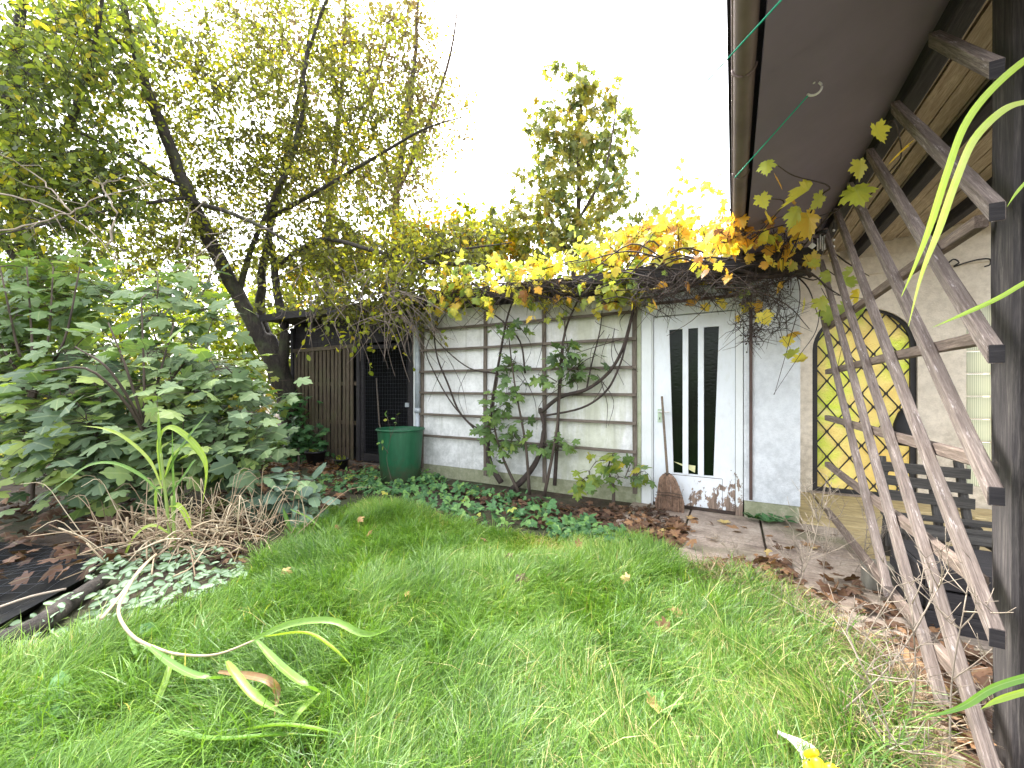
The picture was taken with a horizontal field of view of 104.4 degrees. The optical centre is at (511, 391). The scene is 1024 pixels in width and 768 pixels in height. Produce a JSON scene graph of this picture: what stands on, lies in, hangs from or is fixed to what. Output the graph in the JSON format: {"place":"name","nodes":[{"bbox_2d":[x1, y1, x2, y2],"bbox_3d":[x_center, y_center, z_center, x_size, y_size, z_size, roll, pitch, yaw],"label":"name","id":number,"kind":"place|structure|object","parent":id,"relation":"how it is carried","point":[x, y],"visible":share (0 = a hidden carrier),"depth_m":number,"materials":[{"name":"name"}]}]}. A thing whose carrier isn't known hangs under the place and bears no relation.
{"place":"outdoors","nodes":[
{"label":"outdoors","id":0,"kind":"place"},
{"bbox_2d":[0,542,102,627],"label":"pond","id":1,"kind":"structure","parent":0,"point":[29,605],"depth_m":2.87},
{"bbox_2d":[0,543,89,610],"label":"pond net","id":2,"kind":"object","parent":1,"relation":"on","point":[29,570],"visible":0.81,"depth_m":2.75,"materials":[{"name":"plastic"}]},
{"bbox_2d":[0,588,65,607],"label":"white cane","id":3,"kind":"object","parent":2,"relation":"on","point":[31,596],"visible":1,"depth_m":2.33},
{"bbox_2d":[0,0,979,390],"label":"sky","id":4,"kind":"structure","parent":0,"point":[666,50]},
{"bbox_2d":[0,393,982,767],"bbox_3d":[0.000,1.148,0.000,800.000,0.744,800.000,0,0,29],"label":"ground","id":5,"kind":"structure","parent":0,"point":[14,527],"depth_m":3.82,"materials":[{"name":"soil"}]},
{"bbox_2d":[0,573,110,650],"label":"log edging","id":6,"kind":"object","parent":5,"relation":"on","point":[87,588],"visible":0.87,"depth_m":2.19,"materials":[{"name":"grey wood"}]},
{"bbox_2d":[0,241,117,506],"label":"maple shrub","id":7,"kind":"object","parent":5,"relation":"on","point":[24,300],"visible":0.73,"depth_m":4.69,"materials":[{"name":"green plant"}]},
{"bbox_2d":[0,277,117,415],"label":"thicket shrub","id":8,"kind":"object","parent":5,"relation":"on","point":[94,351],"visible":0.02,"depth_m":13.48,"materials":[{"name":"green plant"}]},
{"bbox_2d":[1,207,163,365],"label":"thicket shrub","id":9,"kind":"object","parent":5,"relation":"on","point":[47,246],"visible":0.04,"depth_m":16.75,"materials":[{"name":"green plant"}]},
{"bbox_2d":[0,0,191,431],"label":"broadleaf tree","id":10,"kind":"object","parent":5,"relation":"on","point":[25,80],"visible":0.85,"depth_m":5.69,"materials":[{"name":"green plant"}]},
{"bbox_2d":[10,535,247,645],"bbox_3d":[-2.557,1.253,2.679,1.227,0.162,1.519,0,0,-45],"label":"variegated cover","id":11,"kind":"object","parent":5,"relation":"on","point":[108,567],"visible":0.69,"depth_m":2.66,"materials":[{"name":"green plant"}]},
{"bbox_2d":[56,265,223,412],"bbox_3d":[-13.467,-1.408,13.943,6.494,6.499,2.854,0,0,14],"label":"thicket shrub","id":12,"kind":"object","parent":5,"relation":"on","point":[119,337],"visible":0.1,"depth_m":13.85,"materials":[{"name":"green plant"}]},
{"bbox_2d":[0,337,290,470],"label":"undergrowth shrub","id":13,"kind":"object","parent":5,"relation":"on","point":[273,379],"visible":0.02,"depth_m":6.41,"materials":[{"name":"green plant"}]},
{"bbox_2d":[0,247,312,525],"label":"sycamore bush","id":14,"kind":"object","parent":5,"relation":"on","point":[63,440],"visible":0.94,"depth_m":3.96,"materials":[{"name":"green plant"}]},
{"bbox_2d":[0,149,276,314],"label":"dead branch","id":15,"kind":"object","parent":14,"relation":"attached to","point":[74,210],"visible":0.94,"depth_m":4.59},
{"bbox_2d":[87,218,281,350],"bbox_3d":[-13.699,-3.222,16.521,8.762,8.512,2.794,0,0,4],"label":"thicket shrub","id":16,"kind":"object","parent":5,"relation":"on","point":[186,293],"visible":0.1,"depth_m":16.26,"materials":[{"name":"green plant"}]},
{"bbox_2d":[24,410,357,579],"bbox_3d":[-2.721,1.011,3.580,2.318,1.742,1.874,0,0,15],"label":"reed clump","id":17,"kind":"object","parent":5,"relation":"on","point":[173,532],"visible":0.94,"depth_m":3.16,"materials":[{"name":"plant"}]},
{"bbox_2d":[156,272,289,423],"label":"thicket shrub","id":18,"kind":"object","parent":5,"relation":"on","point":[226,341],"visible":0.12,"depth_m":12.13,"materials":[{"name":"green plant"}]},
{"bbox_2d":[0,0,528,455],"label":"leaning tree","id":19,"kind":"object","parent":5,"relation":"on","point":[265,340],"visible":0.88,"depth_m":7.52,"materials":[{"name":"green plant"}]},
{"bbox_2d":[232,256,507,381],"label":"hanging twigs","id":20,"kind":"object","parent":19,"relation":"hanging from","point":[381,314],"visible":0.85,"depth_m":5.29,"materials":[{"name":"brown plant"}]},
{"bbox_2d":[224,238,335,384],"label":"thicket shrub","id":21,"kind":"object","parent":5,"relation":"on","point":[252,291],"visible":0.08,"depth_m":14.18,"materials":[{"name":"green plant"}]},
{"bbox_2d":[224,462,340,526],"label":"mallow plant","id":22,"kind":"object","parent":5,"relation":"on","point":[310,489],"visible":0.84,"depth_m":3.93,"materials":[{"name":"green plant"}]},
{"bbox_2d":[183,0,391,302],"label":"slender tree","id":23,"kind":"object","parent":5,"relation":"on","point":[294,69],"visible":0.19,"depth_m":10.91,"materials":[{"name":"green plant"}]},
{"bbox_2d":[265,390,334,468],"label":"ivy plant","id":24,"kind":"object","parent":5,"relation":"on","point":[302,440],"visible":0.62,"depth_m":7.32,"materials":[{"name":"green plant"}]},
{"bbox_2d":[304,449,326,465],"bbox_3d":[-3.492,1.148,7.069,0.357,0.305,0.357,0,0,29],"label":"plant pot","id":25,"kind":"object","parent":5,"relation":"on","point":[315,456],"visible":0.93,"depth_m":6.95,"materials":[{"name":"black plastic"}]},
{"bbox_2d":[332,455,348,469],"bbox_3d":[-2.886,1.186,6.679,0.281,0.229,0.295,0,0,29],"label":"plant pot","id":26,"kind":"object","parent":5,"relation":"on","point":[341,461],"visible":0.92,"depth_m":6.61,"materials":[{"name":"black plastic"}]},
{"bbox_2d":[290,315,412,467],"bbox_3d":[-2.674,-0.032,7.892,3.549,2.764,1.530,0,0,29],"label":"animal pen","id":27,"kind":"object","parent":5,"relation":"on","point":[342,387],"visible":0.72,"depth_m":7.69,"materials":[{"name":"brown wood"}]},
{"bbox_2d":[376,378,380,427],"bbox_3d":[-2.292,0.475,6.931,0.108,1.460,0.576,0,0,-42],"label":"leaning stick","id":28,"kind":"object","parent":27,"relation":"in","point":[378,404],"visible":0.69,"depth_m":6.99,"materials":[{"name":"brown wood"}]},
{"bbox_2d":[361,342,409,462],"bbox_3d":[-2.195,0.205,6.893,1.200,2.070,0.070,0,0,29],"label":"mesh door","id":29,"kind":"structure","parent":27,"relation":"in","point":[369,457],"depth_m":7.10,"materials":[{"name":"black metal"}]},
{"bbox_2d":[375,426,424,484],"bbox_3d":[-1.627,0.908,5.799,0.698,0.764,0.698,0,0,29],"label":"rain barrel","id":30,"kind":"object","parent":5,"relation":"on","point":[403,456],"visible":0.88,"depth_m":5.55,"materials":[{"name":"green plastic"}]},
{"bbox_2d":[328,0,481,284],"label":"slender tree","id":31,"kind":"object","parent":5,"relation":"on","point":[418,17],"visible":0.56,"depth_m":10.22,"materials":[{"name":"yellow plant"}]},
{"bbox_2d":[283,192,544,307],"bbox_3d":[-2.557,-1.394,8.584,6.893,5.474,2.553,0,0,29],"label":"yellow shrub","id":32,"kind":"object","parent":5,"relation":"on","point":[467,213],"visible":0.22,"depth_m":7.93,"materials":[{"name":"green plant"}]},
{"bbox_2d":[299,465,637,545],"bbox_3d":[-0.820,1.226,4.808,4.780,0.223,1.743,0,0,29],"label":"ground cover","id":33,"kind":"object","parent":5,"relation":"on","point":[581,524],"visible":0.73,"depth_m":4.46,"materials":[{"name":"green plant"}]},
{"bbox_2d":[377,411,399,480],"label":"barrel weed","id":34,"kind":"object","parent":33,"relation":"on","point":[382,441],"visible":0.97,"depth_m":5.30,"materials":[{"name":"green plant"}]},
{"bbox_2d":[0,490,983,767],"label":"lawn grass","id":35,"kind":"structure","parent":5,"relation":"on","point":[538,682],"depth_m":1.73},
{"bbox_2d":[99,553,405,739],"bbox_3d":[-1.543,1.151,1.980,2.237,0.178,0.908,0,0,18],"label":"fallen reed","id":36,"kind":"object","parent":35,"relation":"on","point":[248,689],"visible":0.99,"depth_m":1.63,"materials":[{"name":"green leaf blades"},{"name":"pale dry stalk"}]},
{"bbox_2d":[281,567,292,573],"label":"fallen leaf","id":37,"kind":"object","parent":35,"relation":"on","point":[286,570],"visible":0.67,"depth_m":2.65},
{"bbox_2d":[0,542,705,743],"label":"lawn weeds","id":38,"kind":"object","parent":35,"relation":"on","point":[143,635],"visible":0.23,"depth_m":1.59,"materials":[{"name":"green plant"}]},
{"bbox_2d":[357,516,364,522],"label":"fallen leaf","id":39,"kind":"object","parent":35,"relation":"on","point":[360,519],"visible":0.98,"depth_m":3.75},
{"bbox_2d":[515,573,530,585],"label":"fallen leaf","id":40,"kind":"object","parent":35,"relation":"on","point":[520,577],"visible":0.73,"depth_m":2.54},
{"bbox_2d":[574,539,581,546],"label":"fallen leaf","id":41,"kind":"object","parent":35,"relation":"on","point":[578,543],"visible":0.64,"depth_m":3.10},
{"bbox_2d":[621,572,629,583],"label":"fallen leaf","id":42,"kind":"object","parent":35,"relation":"on","point":[626,575],"visible":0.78,"depth_m":2.56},
{"bbox_2d":[646,691,661,712],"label":"fallen leaf","id":43,"kind":"object","parent":35,"relation":"on","point":[652,704],"visible":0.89,"depth_m":1.51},
{"bbox_2d":[655,616,669,631],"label":"fallen leaf","id":44,"kind":"object","parent":35,"relation":"on","point":[663,622],"visible":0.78,"depth_m":2.02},
{"bbox_2d":[667,606,683,617],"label":"fallen leaf","id":45,"kind":"object","parent":35,"relation":"on","point":[675,610],"visible":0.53,"depth_m":2.17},
{"bbox_2d":[778,730,836,767],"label":"flower","id":46,"kind":"object","parent":35,"relation":"on","point":[813,753],"visible":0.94,"depth_m":1.22,"materials":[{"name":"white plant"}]},
{"bbox_2d":[0,415,995,767],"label":"leaf litter","id":47,"kind":"object","parent":5,"relation":"on","point":[674,527],"visible":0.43,"depth_m":3.12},
{"bbox_2d":[259,247,813,522],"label":"garden shed","id":48,"kind":"structure","parent":5,"relation":"on","point":[732,425],"depth_m":4.53,"materials":[{"name":"plaster"},{"name":"wood"},{"name":"paint"}]},
{"bbox_2d":[419,294,636,493],"bbox_3d":[-0.005,0.020,5.387,3.311,2.320,0.072,0,0,29],"label":"wall trellis","id":49,"kind":"object","parent":48,"relation":"attached to","point":[544,394],"depth_m":5.16,"materials":[{"name":"brown wood"}]},
{"bbox_2d":[654,311,734,511],"bbox_3d":[1.968,0.200,4.335,0.813,2.100,0.115,0,0,29],"label":"door","id":50,"kind":"structure","parent":48,"relation":"in","point":[695,380],"depth_m":4.33,"materials":[{"name":"paint"}]},
{"bbox_2d":[469,317,609,496],"bbox_3d":[0.271,0.184,4.935,1.843,2.250,0.747,0,0,29],"label":"sycamore sapling","id":51,"kind":"object","parent":5,"relation":"on","point":[549,451],"visible":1,"depth_m":5.01,"materials":[{"name":"green plant"}]},
{"bbox_2d":[469,51,667,275],"bbox_3d":[0.880,-2.432,7.357,3.770,7.465,1.631,0,0,12],"label":"maple sapling","id":52,"kind":"object","parent":5,"relation":"on","point":[580,139],"visible":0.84,"depth_m":7.11,"materials":[{"name":"green plant"}]},
{"bbox_2d":[568,452,656,506],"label":"maple seedling","id":53,"kind":"object","parent":5,"relation":"on","point":[591,482],"visible":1,"depth_m":4.48,"materials":[{"name":"green plant"}]},
{"bbox_2d":[405,158,868,490],"bbox_3d":[0.507,-0.634,4.761,5.712,3.966,2.184,0,0,29],"label":"grape vine","id":54,"kind":"object","parent":5,"relation":"on","point":[717,241],"visible":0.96,"depth_m":4.33,"materials":[{"name":"yellow plant"}]},
{"bbox_2d":[635,118,912,394],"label":"vine shoots","id":55,"kind":"object","parent":54,"relation":"attached to","point":[802,223],"visible":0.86,"depth_m":2.64,"materials":[{"name":"yellow plant"}]},
{"bbox_2d":[766,472,859,594],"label":"dead weed","id":56,"kind":"object","parent":5,"relation":"on","point":[812,515],"visible":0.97,"depth_m":2.39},
{"bbox_2d":[672,548,1002,767],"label":"dry grass","id":57,"kind":"structure","parent":5,"relation":"on","point":[905,685],"depth_m":1.62,"materials":[{"name":"plant"}]},
{"bbox_2d":[727,0,1023,767],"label":"house","id":58,"kind":"structure","parent":5,"relation":"on","point":[866,63],"depth_m":2.09,"materials":[{"name":"beige paint"}]},
{"bbox_2d":[603,0,781,194],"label":"clothes line","id":59,"kind":"object","parent":58,"relation":"attached to","point":[763,19],"visible":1,"depth_m":1.52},
{"bbox_2d":[734,81,822,177],"bbox_3d":[1.284,-1.300,1.962,0.041,0.263,0.438,0,0,-22],"label":"clothes line","id":60,"kind":"object","parent":58,"relation":"hanging from","point":[818,92],"visible":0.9,"depth_m":1.88,"materials":[{"name":"green plastic"},{"name":"metal"}]},
{"bbox_2d":[808,218,827,250],"bbox_3d":[2.690,-1.385,3.476,0.107,0.289,0.193,0,0,56],"label":"wind chime","id":61,"kind":"object","parent":58,"relation":"hanging from","point":[813,245],"visible":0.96,"depth_m":3.50,"materials":[{"name":"grey metal"}]},
{"bbox_2d":[827,222,839,261],"bbox_3d":[2.817,-1.333,3.492,0.109,0.393,0.036,0,0,0],"label":"bead garland","id":62,"kind":"object","parent":58,"relation":"hanging from","point":[833,239],"visible":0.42,"depth_m":3.49,"materials":[{"name":"black plastic"}]},
{"bbox_2d":[812,309,915,496],"bbox_3d":[4.294,0.112,4.888,0.972,2.316,0.062,0,0,29],"label":"arched window","id":63,"kind":"structure","parent":58,"relation":"in","point":[830,443],"depth_m":4.93,"materials":[{"name":"yellow glass"}]},
{"bbox_2d":[893,408,912,445],"bbox_3d":[4.555,0.376,4.572,0.270,0.500,0.133,0,0,29],"label":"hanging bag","id":64,"kind":"object","parent":58,"relation":"hanging from","point":[900,424],"visible":0.33,"depth_m":4.56,"materials":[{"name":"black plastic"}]},
{"bbox_2d":[966,304,990,486],"bbox_3d":[5.144,0.045,4.388,0.196,2.010,0.048,0,0,29],"label":"block window","id":65,"kind":"structure","parent":58,"relation":"in","point":[978,381],"depth_m":4.36,"materials":[{"name":"white glass"}]},
{"bbox_2d":[829,578,961,754],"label":"dead weed","id":66,"kind":"object","parent":5,"relation":"on","point":[912,751],"visible":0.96,"depth_m":1.34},
{"bbox_2d":[835,526,964,715],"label":"dead weed","id":67,"kind":"object","parent":5,"relation":"on","point":[891,664],"visible":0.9,"depth_m":1.48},
{"bbox_2d":[819,29,1005,767],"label":"lattice screen","id":68,"kind":"object","parent":5,"relation":"on","point":[988,201],"visible":0.98,"depth_m":1.70,"materials":[{"name":"brown wood"}]},
{"bbox_2d":[901,57,1023,718],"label":"arching reed","id":69,"kind":"object","parent":5,"relation":"on","point":[993,688],"visible":1,"depth_m":0.82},
{"bbox_2d":[616,502,1004,767],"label":"paving","id":70,"kind":"structure","parent":0,"point":[704,527],"depth_m":3.15,"materials":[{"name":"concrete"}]},
{"bbox_2d":[655,396,683,512],"bbox_3d":[1.722,0.668,4.327,0.291,1.243,0.178,0,0,29],"label":"straw broom","id":71,"kind":"object","parent":70,"relation":"on","point":[669,496],"visible":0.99,"depth_m":4.29,"materials":[{"name":"brown plant"}]},
{"bbox_2d":[685,539,696,547],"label":"fallen leaf","id":72,"kind":"object","parent":70,"relation":"on","point":[691,541],"visible":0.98,"depth_m":3.23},
{"bbox_2d":[705,532,756,561],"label":"dead weed","id":73,"kind":"object","parent":70,"relation":"on","point":[723,543],"visible":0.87,"depth_m":2.87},
{"bbox_2d":[742,512,796,522],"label":"dock weed","id":74,"kind":"object","parent":70,"relation":"on","point":[765,518],"visible":0.99,"depth_m":3.88,"materials":[{"name":"green plant"}]},
{"bbox_2d":[773,510,817,577],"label":"dead weed","id":75,"kind":"object","parent":70,"relation":"on","point":[793,535],"visible":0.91,"depth_m":2.69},
{"bbox_2d":[800,481,868,581],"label":"dead weed","id":76,"kind":"object","parent":70,"relation":"on","point":[826,543],"visible":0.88,"depth_m":2.66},
{"bbox_2d":[772,561,952,653],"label":"dead weed","id":77,"kind":"object","parent":70,"relation":"on","point":[878,616],"visible":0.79,"depth_m":1.85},
{"bbox_2d":[837,486,902,572],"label":"dead weed","id":78,"kind":"object","parent":70,"relation":"on","point":[884,528],"visible":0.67,"depth_m":2.80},
{"bbox_2d":[861,558,895,591],"bbox_3d":[2.399,1.215,2.583,0.180,0.210,0.160,0,0,29],"label":"prop stone","id":79,"kind":"object","parent":70,"relation":"on","point":[869,582],"visible":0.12,"depth_m":2.55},
{"bbox_2d":[862,555,956,729],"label":"dead weed","id":80,"kind":"object","parent":70,"relation":"on","point":[915,661],"visible":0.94,"depth_m":1.49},
{"bbox_2d":[879,456,991,555],"bbox_3d":[3.017,0.900,2.779,0.590,0.774,0.793,0,0,29],"label":"garden bench","id":81,"kind":"object","parent":70,"relation":"on","point":[978,536],"visible":0.41,"depth_m":2.93,"materials":[{"name":"black wood"}]},
{"bbox_2d":[890,540,992,640],"bbox_3d":[2.603,1.114,2.223,0.614,0.341,0.503,0,0,29],"label":"storage crate","id":82,"kind":"object","parent":70,"relation":"on","point":[955,596],"visible":0.25,"depth_m":2.13,"materials":[{"name":"black plastic"}]},
{"bbox_2d":[871,534,1016,760],"bbox_3d":[1.486,0.918,1.358,0.269,0.765,0.377,0,0,13],"label":"dead weed","id":83,"kind":"object","parent":70,"relation":"on","point":[953,678],"visible":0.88,"depth_m":1.38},
{"bbox_2d":[927,634,993,735],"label":"dead weed","id":84,"kind":"object","parent":70,"relation":"on","point":[978,687],"visible":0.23,"depth_m":1.48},
{"bbox_2d":[799,492,991,560],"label":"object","id":85,"kind":"structure","parent":0,"point":[854,521],"depth_m":4.16,"materials":[{"name":"concrete"}]}
]}

